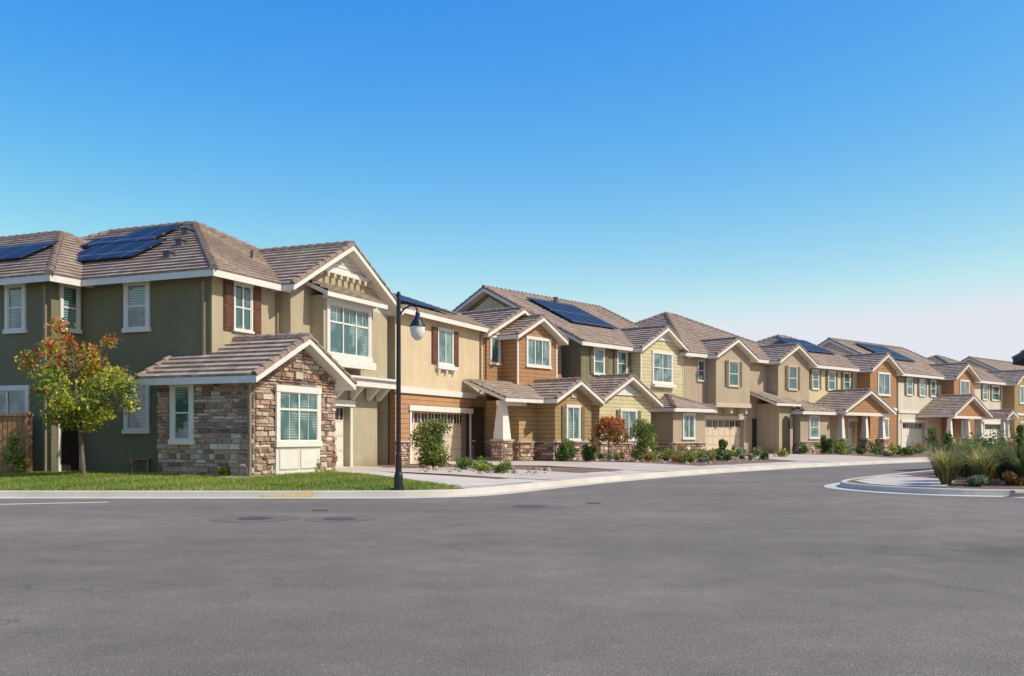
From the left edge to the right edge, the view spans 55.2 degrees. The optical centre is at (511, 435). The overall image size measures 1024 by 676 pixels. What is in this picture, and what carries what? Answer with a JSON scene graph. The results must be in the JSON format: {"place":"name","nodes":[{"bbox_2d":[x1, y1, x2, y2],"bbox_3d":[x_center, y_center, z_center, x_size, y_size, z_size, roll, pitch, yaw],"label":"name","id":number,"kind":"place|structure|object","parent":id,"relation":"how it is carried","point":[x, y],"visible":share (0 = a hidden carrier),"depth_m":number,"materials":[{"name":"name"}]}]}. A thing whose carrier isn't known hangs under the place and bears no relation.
{"place":"outdoors","nodes":[
{"label":"outdoors","id":0,"kind":"place"},
{"bbox_2d":[0,470,460,490],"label":"lawn","id":1,"kind":"structure","parent":0,"point":[224,485],"depth_m":24.10,"materials":[{"name":"plant"}]},
{"bbox_2d":[1,431,29,472],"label":"tall shrub","id":2,"kind":"object","parent":1,"relation":"on","point":[11,454],"visible":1,"depth_m":28.14,"materials":[{"name":"green plant"}]},
{"bbox_2d":[0,412,32,472],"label":"wooden fence","id":3,"kind":"object","parent":1,"relation":"on","point":[20,425],"visible":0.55,"depth_m":29.02,"materials":[{"name":"brown wood"}]},
{"bbox_2d":[13,316,144,476],"bbox_3d":[-11.826,-1.001,26.922,3.176,4.432,3.460,0,0,-37],"label":"young red tipped tree","id":4,"kind":"object","parent":1,"relation":"on","point":[82,417],"visible":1,"depth_m":26.65,"materials":[{"name":"green plant"}]},
{"bbox_2d":[0,276,210,471],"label":"house wall","id":5,"kind":"structure","parent":1,"relation":"on","point":[176,316],"depth_m":29.53,"materials":[{"name":"paint"}]},
{"bbox_2d":[61,418,337,470],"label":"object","id":6,"kind":"structure","parent":1,"relation":"on","point":[69,450],"depth_m":29.86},
{"bbox_2d":[0,245,403,474],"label":"house trim","id":7,"kind":"structure","parent":1,"relation":"on","point":[380,388],"depth_m":29.56,"materials":[{"name":"wood"}]},
{"bbox_2d":[43,281,278,476],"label":"downspouts","id":8,"kind":"object","parent":7,"relation":"attached to","point":[249,429],"visible":0.64,"depth_m":28.47,"materials":[{"name":"metal"}]},
{"bbox_2d":[0,285,367,439],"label":"windows","id":9,"kind":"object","parent":7,"relation":"on","point":[16,402],"depth_m":29.58,"materials":[{"name":"glass"}]},
{"bbox_2d":[0,224,402,383],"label":"roof tiles","id":10,"kind":"object","parent":7,"relation":"on","point":[241,357],"visible":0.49,"depth_m":30.42,"materials":[{"name":"tile"}]},
{"bbox_2d":[0,224,182,261],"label":"solar panel part","id":11,"kind":"object","parent":10,"relation":"on","point":[136,242],"visible":0.95,"depth_m":32.47,"materials":[{"name":"glass"}]},
{"bbox_2d":[161,227,193,257],"bbox_3d":[-10.719,-6.188,31.617,0.569,1.645,3.382,0,0,-8],"label":"roof vent metal part","id":12,"kind":"object","parent":10,"relation":"on","point":[178,242],"visible":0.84,"depth_m":31.39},
{"bbox_2d":[0,221,403,383],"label":"ridge caps","id":13,"kind":"object","parent":7,"relation":"on","point":[57,246],"visible":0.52,"depth_m":31.91,"materials":[{"name":"tile"}]},
{"bbox_2d":[223,279,260,334],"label":"window shutters","id":14,"kind":"object","parent":7,"relation":"attached to","point":[228,304],"visible":0.99,"depth_m":29.16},
{"bbox_2d":[279,257,372,470],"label":"decorative trim panels","id":15,"kind":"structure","parent":7,"relation":"on","point":[346,278],"depth_m":33.23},
{"bbox_2d":[157,351,334,475],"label":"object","id":16,"kind":"object","parent":1,"relation":"on","point":[298,375],"visible":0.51,"depth_m":27.34,"materials":[{"name":"stone"}]},
{"bbox_2d":[157,350,336,476],"bbox_3d":[-7.205,-0.710,27.948,5.261,3.802,2.597,0,0,-27],"label":"stone veneer","id":17,"kind":"object","parent":1,"relation":"on","point":[201,403],"visible":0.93,"depth_m":27.25,"materials":[{"name":"stone"}]},
{"bbox_2d":[211,275,386,466],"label":"house wall","id":18,"kind":"structure","parent":1,"relation":"on","point":[300,313],"depth_m":32.17,"materials":[{"name":"paint"}]},
{"bbox_2d":[392,291,425,489],"bbox_3d":[-2.380,-1.045,22.620,0.779,4.600,0.380,0,0,0],"label":"street lamp","id":19,"kind":"object","parent":1,"relation":"on","point":[417,326],"visible":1,"depth_m":22.57,"materials":[{"name":"black metal"}]},
{"bbox_2d":[335,406,343,466],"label":"garage part","id":20,"kind":"structure","parent":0,"point":[339,435],"depth_m":34.96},
{"bbox_2d":[336,471,529,487],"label":"corner walkway","id":21,"kind":"structure","parent":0,"point":[463,481],"depth_m":26.64,"materials":[{"name":"concrete"}]},
{"bbox_2d":[335,466,616,479],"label":"driveway","id":22,"kind":"structure","parent":0,"point":[550,475],"depth_m":30.74,"materials":[{"name":"concrete"}]},
{"bbox_2d":[0,462,1023,675],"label":"road","id":23,"kind":"structure","parent":0,"point":[794,572],"depth_m":9.29,"materials":[{"name":"asphalt"}]},
{"bbox_2d":[209,515,299,521],"bbox_3d":[-4.350,1.396,16.600,1.500,0.001,1.500,0,0,0],"label":"asphalt ring","id":24,"kind":"object","parent":23,"relation":"on","point":[235,519],"visible":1,"depth_m":16.57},
{"bbox_2d":[303,516,375,521],"bbox_3d":[-2.900,1.396,16.500,1.200,0.001,1.200,0,0,0],"label":"asphalt ring","id":25,"kind":"object","parent":23,"relation":"on","point":[322,519],"visible":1,"depth_m":16.37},
{"bbox_2d":[0,459,933,498],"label":"kerb","id":26,"kind":"structure","parent":23,"relation":"on","point":[326,494],"depth_m":22.41,"materials":[{"name":"concrete"}]},
{"bbox_2d":[261,490,314,496],"bbox_3d":[-5.100,1.313,22.312,1.200,0.138,0.175,0,0,0],"label":"yellow kerb paint","id":27,"kind":"object","parent":26,"relation":"on","point":[302,495],"visible":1,"depth_m":22.24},
{"bbox_2d":[494,504,564,508],"bbox_3d":[0.350,1.396,19.400,1.400,0.001,1.400,0,0,0],"label":"asphalt ring","id":28,"kind":"object","parent":23,"relation":"on","point":[509,506],"visible":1,"depth_m":19.39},
{"bbox_2d":[824,470,1023,497],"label":"kerb","id":29,"kind":"structure","parent":23,"relation":"on","point":[844,485],"depth_m":23.55,"materials":[{"name":"concrete"}]},
{"bbox_2d":[0,0,1023,361],"label":"sky","id":30,"kind":"structure","parent":0,"point":[812,171],"materials":[{"name":"blue"}]},
{"bbox_2d":[412,460,730,470],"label":"driveway","id":31,"kind":"structure","parent":0,"point":[636,466],"depth_m":38.33,"materials":[{"name":"concrete"}]},
{"bbox_2d":[412,411,460,462],"bbox_3d":[-3.147,0.050,41.281,0.056,2.100,5.350,0,0,23],"label":"garage tan part","id":32,"kind":"object","parent":31,"relation":"on","point":[452,438],"visible":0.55,"depth_m":42.36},
{"bbox_2d":[412,413,460,423],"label":"garage door windows","id":33,"kind":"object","parent":32,"relation":"attached to","point":[431,416],"visible":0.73,"depth_m":40.92,"materials":[{"name":"grey"}]},
{"bbox_2d":[395,309,604,463],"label":"house trim","id":34,"kind":"structure","parent":31,"relation":"on","point":[502,428],"depth_m":43.09,"materials":[{"name":"wood"}]},
{"bbox_2d":[431,326,458,366],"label":"window shutters","id":35,"kind":"object","parent":34,"relation":"attached to","point":[434,345],"visible":1,"depth_m":40.62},
{"bbox_2d":[392,292,604,400],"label":"ridge caps","id":36,"kind":"object","parent":34,"relation":"on","point":[577,379],"visible":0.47,"depth_m":46.01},
{"bbox_2d":[393,293,456,314],"bbox_3d":[-4.776,-5.885,41.620,2.500,0.950,6.000,0,0,23],"label":"solar panel part","id":37,"kind":"object","parent":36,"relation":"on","point":[411,300],"visible":0.43,"depth_m":42.35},
{"bbox_2d":[401,301,601,399],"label":"roof tiles","id":38,"kind":"object","parent":34,"relation":"on","point":[542,390],"visible":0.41,"depth_m":44.70,"materials":[{"name":"tile"}]},
{"bbox_2d":[439,330,577,437],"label":"windows","id":39,"kind":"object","parent":34,"relation":"on","point":[494,359],"depth_m":45.19,"materials":[{"name":"glass"}]},
{"bbox_2d":[561,406,584,440],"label":"window shutters","id":40,"kind":"object","parent":34,"relation":"attached to","point":[563,422],"visible":0.93,"depth_m":44.47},
{"bbox_2d":[340,449,1011,489],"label":"planting bed","id":41,"kind":"object","parent":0,"point":[589,470],"visible":0.04,"depth_m":41.45,"materials":[{"name":"soil"}]},
{"bbox_2d":[377,313,482,464],"bbox_3d":[-6.771,-1.800,43.063,8.500,6.200,8.300,0,0,23],"label":"stucco yellow tan part","id":42,"kind":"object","parent":41,"relation":"on","point":[418,369],"visible":0.11,"depth_m":39.45,"materials":[{"name":"paint"}]},
{"bbox_2d":[408,416,452,467],"bbox_3d":[-2.789,0.198,33.902,1.396,1.804,1.780,0,0,-20],"label":"tall shrub","id":43,"kind":"object","parent":41,"relation":"on","point":[429,437],"visible":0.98,"depth_m":33.68,"materials":[{"name":"green plant"}]},
{"bbox_2d":[455,456,475,468],"bbox_3d":[-1.529,0.872,32.224,0.746,0.458,0.835,0,0,0],"label":"shrub","id":44,"kind":"object","parent":41,"relation":"on","point":[464,464],"visible":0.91,"depth_m":32.08,"materials":[{"name":"green plant"}]},
{"bbox_2d":[461,396,485,460],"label":"entryway wall","id":45,"kind":"structure","parent":41,"relation":"on","point":[479,401],"depth_m":43.91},
{"bbox_2d":[466,407,483,459],"bbox_3d":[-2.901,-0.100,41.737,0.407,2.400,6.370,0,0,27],"label":"front door","id":46,"kind":"structure","parent":41,"relation":"on","point":[477,427],"depth_m":43.98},
{"bbox_2d":[390,316,560,464],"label":"house wall","id":47,"kind":"structure","parent":41,"relation":"on","point":[506,370],"depth_m":45.38,"materials":[{"name":"wood"}]},
{"bbox_2d":[395,441,590,464],"bbox_3d":[-1.295,0.710,42.858,11.943,0.962,3.136,0,0,-45],"label":"stone veneer","id":48,"kind":"object","parent":41,"relation":"on","point":[498,453],"visible":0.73,"depth_m":43.65,"materials":[{"name":"stone"}]},
{"bbox_2d":[394,392,589,457],"bbox_3d":[-1.284,-0.400,42.852,12.030,3.200,3.210,0,0,-45],"label":"stone cap part","id":49,"kind":"object","parent":48,"relation":"on","point":[573,394],"visible":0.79,"depth_m":43.68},
{"bbox_2d":[486,388,590,460],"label":"house wall","id":50,"kind":"structure","parent":41,"relation":"on","point":[534,422],"depth_m":44.27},
{"bbox_2d":[465,294,615,383],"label":"house wall","id":51,"kind":"structure","parent":41,"relation":"on","point":[575,358],"depth_m":50.20,"materials":[{"name":"paint"}]},
{"bbox_2d":[473,298,505,310],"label":"stucco yellow tan part","id":52,"kind":"object","parent":51,"relation":"attached to","point":[489,302],"visible":0.25,"depth_m":53.66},
{"bbox_2d":[454,288,692,440],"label":"house trim","id":53,"kind":"structure","parent":51,"relation":"on","point":[667,335],"depth_m":52.45,"materials":[{"name":"wood"}]},
{"bbox_2d":[454,288,686,400],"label":"roof tiles","id":54,"kind":"object","parent":53,"relation":"on","point":[634,339],"visible":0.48,"depth_m":53.33,"materials":[{"name":"tile"}]},
{"bbox_2d":[527,297,617,328],"bbox_3d":[3.422,-6.900,55.052,3.200,1.650,4.300,0,0,40],"label":"solar panel part","id":55,"kind":"object","parent":54,"relation":"on","point":[572,313],"visible":1,"depth_m":54.84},
{"bbox_2d":[452,285,690,403],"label":"ridge caps","id":56,"kind":"object","parent":53,"relation":"on","point":[620,384],"visible":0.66,"depth_m":53.24,"materials":[{"name":"tile"}]},
{"bbox_2d":[590,347,640,439],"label":"window shutters","id":57,"kind":"object","parent":53,"relation":"attached to","point":[618,412],"visible":0.64,"depth_m":51.33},
{"bbox_2d":[595,350,670,437],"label":"windows","id":58,"kind":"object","parent":53,"relation":"on","point":[657,363],"depth_m":52.65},
{"bbox_2d":[552,438,578,460],"bbox_3d":[2.386,0.571,43.089,1.110,1.058,1.175,0,0,19],"label":"rounded shrub","id":59,"kind":"object","parent":41,"relation":"on","point":[566,450],"visible":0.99,"depth_m":42.95,"materials":[{"name":"green plant"}]},
{"bbox_2d":[581,443,596,460],"bbox_3d":[3.281,0.701,42.212,0.666,0.799,0.917,0,0,24],"label":"rounded shrub","id":60,"kind":"object","parent":41,"relation":"on","point":[588,453],"visible":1,"depth_m":42.08,"materials":[{"name":"green plant"}]},
{"bbox_2d":[419,457,760,474],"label":"garden rocks","id":61,"kind":"object","parent":41,"relation":"on","point":[437,468],"visible":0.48,"depth_m":33.07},
{"bbox_2d":[588,414,631,461],"bbox_3d":[4.142,0.140,41.637,1.860,2.129,1.688,0,0,32],"label":"reddish tree","id":62,"kind":"object","parent":41,"relation":"on","point":[612,428],"visible":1,"depth_m":41.42,"materials":[{"name":"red plant"}]},
{"bbox_2d":[600,444,650,458],"bbox_3d":[5.829,0.800,49.769,0.099,0.782,4.682,0,0,40],"label":"stone veneer","id":63,"kind":"object","parent":41,"relation":"on","point":[614,449],"visible":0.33,"depth_m":49.34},
{"bbox_2d":[591,340,682,457],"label":"house wall","id":64,"kind":"structure","parent":41,"relation":"on","point":[614,403],"depth_m":52.99,"materials":[{"name":"wood"}]},
{"bbox_2d":[629,417,658,458],"bbox_3d":[5.747,0.110,42.508,1.359,1.870,1.283,0,0,0],"label":"slender shrub","id":65,"kind":"object","parent":41,"relation":"on","point":[645,439],"visible":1,"depth_m":42.37,"materials":[{"name":"green plant"}]},
{"bbox_2d":[651,444,705,452],"bbox_3d":[9.172,0.800,53.393,3.545,0.782,1.647,0,0,-10],"label":"stone veneer","id":66,"kind":"object","parent":41,"relation":"on","point":[674,448],"visible":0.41,"depth_m":53.20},
{"bbox_2d":[651,345,749,451],"bbox_3d":[7.553,-2.152,61.016,10.000,6.905,13.900,0,0,-43],"label":"stucco tan part","id":67,"kind":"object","parent":41,"relation":"on","point":[713,388],"visible":0.28,"depth_m":57.33,"materials":[{"name":"paint"}]},
{"bbox_2d":[697,359,750,450],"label":"house trim","id":68,"kind":"structure","parent":67,"relation":"attached to","point":[729,407],"depth_m":58.54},
{"bbox_2d":[651,339,812,439],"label":"house trim","id":69,"kind":"structure","parent":67,"relation":"on","point":[745,349],"depth_m":55.94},
{"bbox_2d":[634,312,764,408],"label":"ridge caps","id":70,"kind":"object","parent":69,"relation":"on","point":[669,397],"visible":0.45,"depth_m":59.34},
{"bbox_2d":[637,314,770,408],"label":"roof tiles","id":71,"kind":"object","parent":69,"relation":"on","point":[691,334],"visible":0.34,"depth_m":61.36,"materials":[{"name":"tile"}]},
{"bbox_2d":[684,361,736,436],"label":"windows","id":72,"kind":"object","parent":69,"relation":"on","point":[733,377],"depth_m":57.34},
{"bbox_2d":[725,360,741,386],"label":"window shutters","id":73,"kind":"object","parent":67,"relation":"attached to","point":[727,373],"visible":1,"depth_m":57.99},
{"bbox_2d":[752,416,789,453],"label":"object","id":74,"kind":"structure","parent":41,"relation":"on","point":[786,432],"depth_m":60.90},
{"bbox_2d":[748,351,829,453],"bbox_3d":[13.628,-2.178,66.613,6.480,6.955,14.000,0,0,-43],"label":"stucco tan part","id":75,"kind":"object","parent":41,"relation":"on","point":[769,378],"visible":0.29,"depth_m":61.36,"materials":[{"name":"paint"}]},
{"bbox_2d":[751,345,836,411],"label":"roof tiles","id":76,"kind":"object","parent":75,"relation":"on","point":[775,353],"visible":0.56,"depth_m":62.01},
{"bbox_2d":[758,343,835,410],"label":"ridge caps","id":77,"kind":"object","parent":76,"relation":"on","point":[785,355],"visible":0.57,"depth_m":63.22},
{"bbox_2d":[750,345,838,438],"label":"house trim","id":78,"kind":"structure","parent":75,"relation":"on","point":[802,352],"depth_m":61.91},
{"bbox_2d":[789,367,817,436],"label":"windows","id":79,"kind":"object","parent":78,"relation":"on","point":[792,385],"depth_m":62.49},
{"bbox_2d":[819,435,833,453],"bbox_3d":[18.807,0.500,58.516,0.843,1.199,1.037,0,0,22],"label":"tall shrub","id":80,"kind":"object","parent":41,"relation":"on","point":[826,444],"visible":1,"depth_m":58.35,"materials":[{"name":"green plant"}]},
{"bbox_2d":[809,368,856,450],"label":"house wall","id":81,"kind":"structure","parent":41,"relation":"on","point":[815,396],"depth_m":67.92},
{"bbox_2d":[834,439,888,452],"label":"stone veneer","id":82,"kind":"object","parent":41,"relation":"on","point":[862,443],"visible":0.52,"depth_m":66.08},
{"bbox_2d":[848,361,895,450],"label":"house wall","id":83,"kind":"structure","parent":41,"relation":"on","point":[868,404],"depth_m":69.88,"materials":[{"name":"wood"}]},
{"bbox_2d":[811,355,903,445],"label":"house trim","id":84,"kind":"structure","parent":83,"relation":"attached to","point":[879,401],"depth_m":67.31,"materials":[{"name":"wood"}]},
{"bbox_2d":[758,336,901,410],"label":"roof tiles","id":85,"kind":"object","parent":84,"relation":"on","point":[838,400],"visible":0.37,"depth_m":68.75,"materials":[{"name":"tile"}]},
{"bbox_2d":[772,336,835,353],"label":"solar panel part","id":86,"kind":"object","parent":85,"relation":"on","point":[808,346],"visible":0.86,"depth_m":71.55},
{"bbox_2d":[755,334,904,411],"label":"ridge caps","id":87,"kind":"object","parent":84,"relation":"on","point":[868,389],"visible":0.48,"depth_m":70.02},
{"bbox_2d":[809,369,852,389],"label":"window shutters","id":88,"kind":"object","parent":84,"relation":"attached to","point":[826,379],"visible":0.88,"depth_m":67.15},
{"bbox_2d":[813,371,888,436],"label":"windows","id":89,"kind":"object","parent":84,"relation":"on","point":[883,384],"depth_m":69.22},
{"bbox_2d":[824,343,941,449],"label":"stucco pale part","id":90,"kind":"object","parent":41,"relation":"on","point":[915,402],"visible":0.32,"depth_m":76.54,"materials":[{"name":"paint"}]},
{"bbox_2d":[819,339,992,446],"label":"house trim","id":91,"kind":"structure","parent":90,"relation":"attached to","point":[975,400],"depth_m":77.42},
{"bbox_2d":[826,340,984,414],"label":"roof tiles","id":92,"kind":"object","parent":91,"relation":"on","point":[941,405],"visible":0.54,"depth_m":78.33,"materials":[{"name":"tile"}]},
{"bbox_2d":[855,343,915,361],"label":"solar panel part","id":93,"kind":"object","parent":92,"relation":"on","point":[878,349],"visible":0.71,"depth_m":80.39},
{"bbox_2d":[818,337,992,415],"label":"ridge caps","id":94,"kind":"object","parent":91,"relation":"on","point":[957,375],"visible":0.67,"depth_m":78.91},
{"bbox_2d":[904,378,937,396],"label":"window shutters","id":95,"kind":"object","parent":91,"relation":"attached to","point":[905,386],"visible":1,"depth_m":76.79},
{"bbox_2d":[907,379,967,436],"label":"windows","id":96,"kind":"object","parent":91,"relation":"on","point":[932,386],"depth_m":78.45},
{"bbox_2d":[902,422,921,448],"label":"garage white part","id":97,"kind":"object","parent":90,"relation":"attached to","point":[909,435],"depth_m":76.41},
{"bbox_2d":[923,427,940,448],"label":"tall shrub","id":98,"kind":"object","parent":41,"relation":"on","point":[931,431],"visible":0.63,"depth_m":70.37,"materials":[{"name":"green plant"}]},
{"bbox_2d":[941,370,985,449],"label":"house wall","id":99,"kind":"structure","parent":41,"relation":"on","point":[952,387],"depth_m":79.33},
{"bbox_2d":[974,382,1002,438],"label":"stucco pale part","id":100,"kind":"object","parent":41,"relation":"on","point":[992,405],"visible":0.12,"depth_m":86.14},
{"bbox_2d":[977,376,1023,437],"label":"house trim","id":101,"kind":"structure","parent":100,"relation":"attached to","point":[1004,423],"depth_m":85.39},
{"bbox_2d":[927,355,1023,415],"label":"ridge caps","id":102,"kind":"object","parent":101,"relation":"on","point":[1018,380],"visible":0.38,"depth_m":89.66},
{"bbox_2d":[929,357,1023,415],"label":"roof tiles","id":103,"kind":"object","parent":101,"relation":"on","point":[1007,377],"visible":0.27,"depth_m":88.69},
{"bbox_2d":[1003,378,1023,443],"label":"house wall","id":104,"kind":"structure","parent":100,"relation":"on","point":[1010,397],"depth_m":87.94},
{"bbox_2d":[446,457,928,487],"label":"sidewalk","id":105,"kind":"structure","parent":0,"point":[625,472],"depth_m":34.34,"materials":[{"name":"concrete"}]},
{"bbox_2d":[732,456,865,461],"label":"driveway","id":106,"kind":"structure","parent":0,"point":[804,459],"depth_m":49.38,"materials":[{"name":"concrete"}]},
{"bbox_2d":[751,454,906,460],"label":"driveway","id":107,"kind":"structure","parent":0,"point":[850,457],"depth_m":53.27,"materials":[{"name":"concrete"}]},
{"bbox_2d":[705,419,739,450],"bbox_3d":[12.405,0.050,59.002,4.650,2.100,0.056,0,0,-43],"label":"garage door","id":108,"kind":"structure","parent":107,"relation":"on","point":[715,434],"depth_m":59.21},
{"bbox_2d":[846,471,1023,491],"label":"planting bed","id":109,"kind":"object","parent":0,"point":[959,482],"visible":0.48,"depth_m":24.58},
{"bbox_2d":[855,475,953,485],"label":"corner ramp","id":110,"kind":"structure","parent":109,"relation":"on","point":[901,480],"depth_m":26.29,"materials":[{"name":"concrete"}]},
{"bbox_2d":[915,432,1023,484],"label":"ornamental grass bed","id":111,"kind":"object","parent":109,"relation":"on","point":[948,466],"visible":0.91,"depth_m":24.64,"materials":[{"name":"green plant"}]},
{"bbox_2d":[965,474,988,485],"bbox_3d":[11.436,1.065,23.974,0.572,0.297,0.558,0,0,0],"label":"island shrub","id":112,"kind":"object","parent":109,"relation":"on","point":[978,480],"visible":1,"depth_m":23.86,"materials":[{"name":"green plant"}]},
{"bbox_2d":[967,426,1013,451],"bbox_3d":[16.258,0.402,33.092,1.740,1.537,1.677,0,0,0],"label":"island shrub","id":113,"kind":"object","parent":109,"relation":"on","point":[990,441],"visible":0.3,"depth_m":33.09,"materials":[{"name":"green plant"}]},
{"bbox_2d":[1002,470,1023,484],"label":"island shrub","id":114,"kind":"object","parent":109,"relation":"on","point":[1010,477],"visible":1,"depth_m":24.00,"materials":[{"name":"brown plant"}]},
{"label":"driveway","id":115,"kind":"structure","parent":0,"visible":0},
{"bbox_2d":[962,358,997,370],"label":"roof trim","id":116,"kind":"structure","parent":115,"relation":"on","point":[967,360],"depth_m":95.88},
{"bbox_2d":[974,358,1023,369],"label":"roof tiles","id":117,"kind":"object","parent":116,"relation":"on","point":[1002,365],"visible":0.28,"depth_m":99.14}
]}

